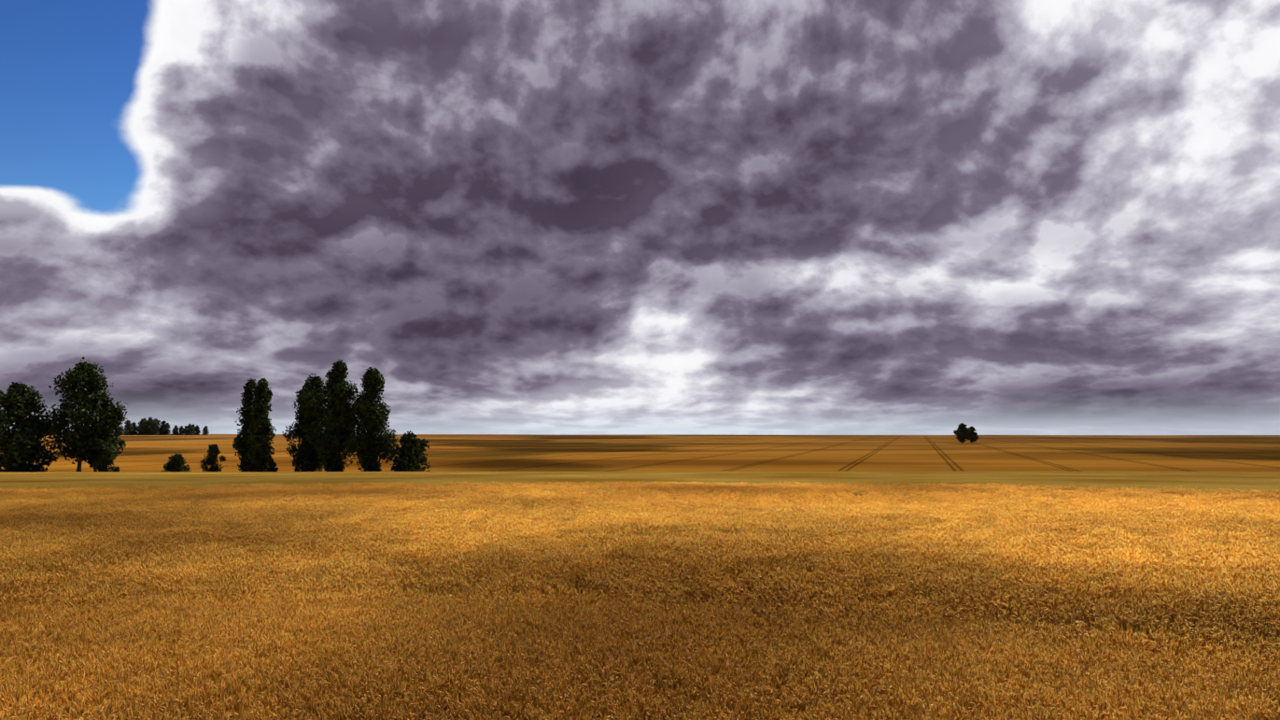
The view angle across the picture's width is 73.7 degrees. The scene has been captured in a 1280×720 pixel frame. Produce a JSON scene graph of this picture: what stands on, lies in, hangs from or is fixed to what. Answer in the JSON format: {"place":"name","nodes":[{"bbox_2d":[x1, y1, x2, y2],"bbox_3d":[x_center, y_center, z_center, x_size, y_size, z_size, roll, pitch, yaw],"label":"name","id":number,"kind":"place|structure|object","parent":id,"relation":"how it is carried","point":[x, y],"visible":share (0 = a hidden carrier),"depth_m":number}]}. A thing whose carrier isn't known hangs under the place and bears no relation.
{"place":"outdoors","nodes":[
{"label":"outdoors","id":0,"kind":"place"},
{"bbox_2d":[0,0,154,214],"label":"sky","id":1,"kind":"structure","parent":0,"point":[69,69]},
{"bbox_2d":[0,0,1279,435],"bbox_3d":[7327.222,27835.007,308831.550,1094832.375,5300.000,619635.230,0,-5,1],"label":"cloud","id":2,"kind":"structure","parent":0,"point":[741,217],"depth_m":5276.13},
{"bbox_2d":[0,434,1279,718],"bbox_3d":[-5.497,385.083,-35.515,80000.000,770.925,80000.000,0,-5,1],"label":"field ground","id":3,"kind":"structure","parent":0,"point":[1204,462],"depth_m":302.30},
{"bbox_2d":[0,381,53,461],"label":"broad tree","id":4,"kind":"object","parent":3,"relation":"on","point":[17,400],"visible":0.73,"depth_m":219.94},
{"bbox_2d":[0,426,58,471],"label":"bush","id":5,"kind":"object","parent":3,"relation":"on","point":[24,443],"visible":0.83,"depth_m":214.14},
{"bbox_2d":[25,356,127,471],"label":"broad tree","id":6,"kind":"object","parent":3,"relation":"on","point":[84,381],"visible":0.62,"depth_m":225.89},
{"bbox_2d":[63,390,126,471],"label":"broad tree","id":7,"kind":"object","parent":3,"relation":"on","point":[90,446],"visible":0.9,"depth_m":221.76},
{"bbox_2d":[91,446,120,471],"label":"bush","id":8,"kind":"object","parent":3,"relation":"on","point":[106,458],"visible":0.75,"depth_m":216.55},
{"bbox_2d":[117,426,124,435],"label":"tree","id":9,"kind":"object","parent":3,"relation":"on","point":[120,432],"visible":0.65,"depth_m":1246.49},
{"bbox_2d":[122,420,134,435],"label":"tree","id":10,"kind":"object","parent":3,"relation":"on","point":[129,430],"visible":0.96,"depth_m":1243.00},
{"bbox_2d":[130,421,137,435],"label":"tree","id":11,"kind":"object","parent":3,"relation":"on","point":[134,426],"visible":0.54,"depth_m":1260.24},
{"bbox_2d":[134,417,146,434],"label":"tree","id":12,"kind":"object","parent":3,"relation":"on","point":[140,423],"visible":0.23,"depth_m":1253.21},
{"bbox_2d":[138,420,150,435],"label":"tree","id":13,"kind":"object","parent":3,"relation":"on","point":[142,429],"visible":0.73,"depth_m":1241.90},
{"bbox_2d":[144,416,154,435],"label":"tree","id":14,"kind":"object","parent":3,"relation":"on","point":[150,420],"visible":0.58,"depth_m":1244.52},
{"bbox_2d":[147,421,160,435],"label":"tree","id":15,"kind":"object","parent":3,"relation":"on","point":[155,427],"visible":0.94,"depth_m":1241.14},
{"bbox_2d":[153,418,160,432],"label":"tree","id":16,"kind":"object","parent":3,"relation":"on","point":[158,422],"visible":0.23,"depth_m":1252.89},
{"bbox_2d":[158,420,169,435],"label":"tree","id":17,"kind":"object","parent":3,"relation":"on","point":[162,423],"visible":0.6,"depth_m":1254.03},
{"bbox_2d":[161,422,171,435],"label":"tree","id":18,"kind":"object","parent":3,"relation":"on","point":[167,426],"visible":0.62,"depth_m":1255.87},
{"bbox_2d":[170,424,179,435],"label":"tree","id":19,"kind":"object","parent":3,"relation":"on","point":[175,430],"visible":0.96,"depth_m":1249.45},
{"bbox_2d":[161,453,191,471],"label":"bush","id":20,"kind":"object","parent":3,"relation":"on","point":[175,462],"visible":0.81,"depth_m":215.82},
{"bbox_2d":[178,425,184,435],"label":"tree","id":21,"kind":"object","parent":3,"relation":"on","point":[181,429],"visible":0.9,"depth_m":1254.36},
{"bbox_2d":[184,422,194,435],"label":"tree","id":22,"kind":"object","parent":3,"relation":"on","point":[189,429],"visible":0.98,"depth_m":1249.96},
{"bbox_2d":[194,425,201,435],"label":"tree","id":23,"kind":"object","parent":3,"relation":"on","point":[197,429],"visible":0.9,"depth_m":1260.81},
{"bbox_2d":[202,425,209,435],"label":"tree","id":24,"kind":"object","parent":3,"relation":"on","point":[205,431],"visible":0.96,"depth_m":1274.53},
{"bbox_2d":[199,443,226,471],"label":"bush","id":25,"kind":"object","parent":3,"relation":"on","point":[211,459],"visible":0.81,"depth_m":218.04},
{"bbox_2d":[232,378,258,471],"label":"poplar tree","id":26,"kind":"object","parent":3,"relation":"on","point":[242,445],"visible":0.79,"depth_m":223.42},
{"bbox_2d":[245,378,276,471],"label":"poplar tree","id":27,"kind":"object","parent":3,"relation":"on","point":[260,430],"visible":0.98,"depth_m":219.70},
{"bbox_2d":[264,457,278,471],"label":"bush","id":28,"kind":"object","parent":3,"relation":"on","point":[272,464],"visible":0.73,"depth_m":214.54},
{"bbox_2d":[282,373,325,471],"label":"poplar tree","id":29,"kind":"object","parent":3,"relation":"on","point":[305,457],"visible":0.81,"depth_m":221.04},
{"bbox_2d":[303,359,360,471],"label":"poplar tree","id":30,"kind":"object","parent":3,"relation":"on","point":[338,391],"visible":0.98,"depth_m":219.04},
{"bbox_2d":[338,366,399,471],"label":"poplar tree","id":31,"kind":"object","parent":3,"relation":"on","point":[370,448],"visible":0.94,"depth_m":219.22},
{"bbox_2d":[386,430,430,471],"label":"round bush","id":32,"kind":"object","parent":3,"relation":"on","point":[411,454],"visible":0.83,"depth_m":218.02},
{"bbox_2d":[953,422,971,443],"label":"lone tree","id":33,"kind":"object","parent":3,"relation":"on","point":[963,431],"visible":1,"depth_m":627.62},
{"bbox_2d":[966,425,978,443],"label":"lone tree","id":34,"kind":"object","parent":3,"relation":"on","point":[973,436],"visible":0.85,"depth_m":630.88}
]}

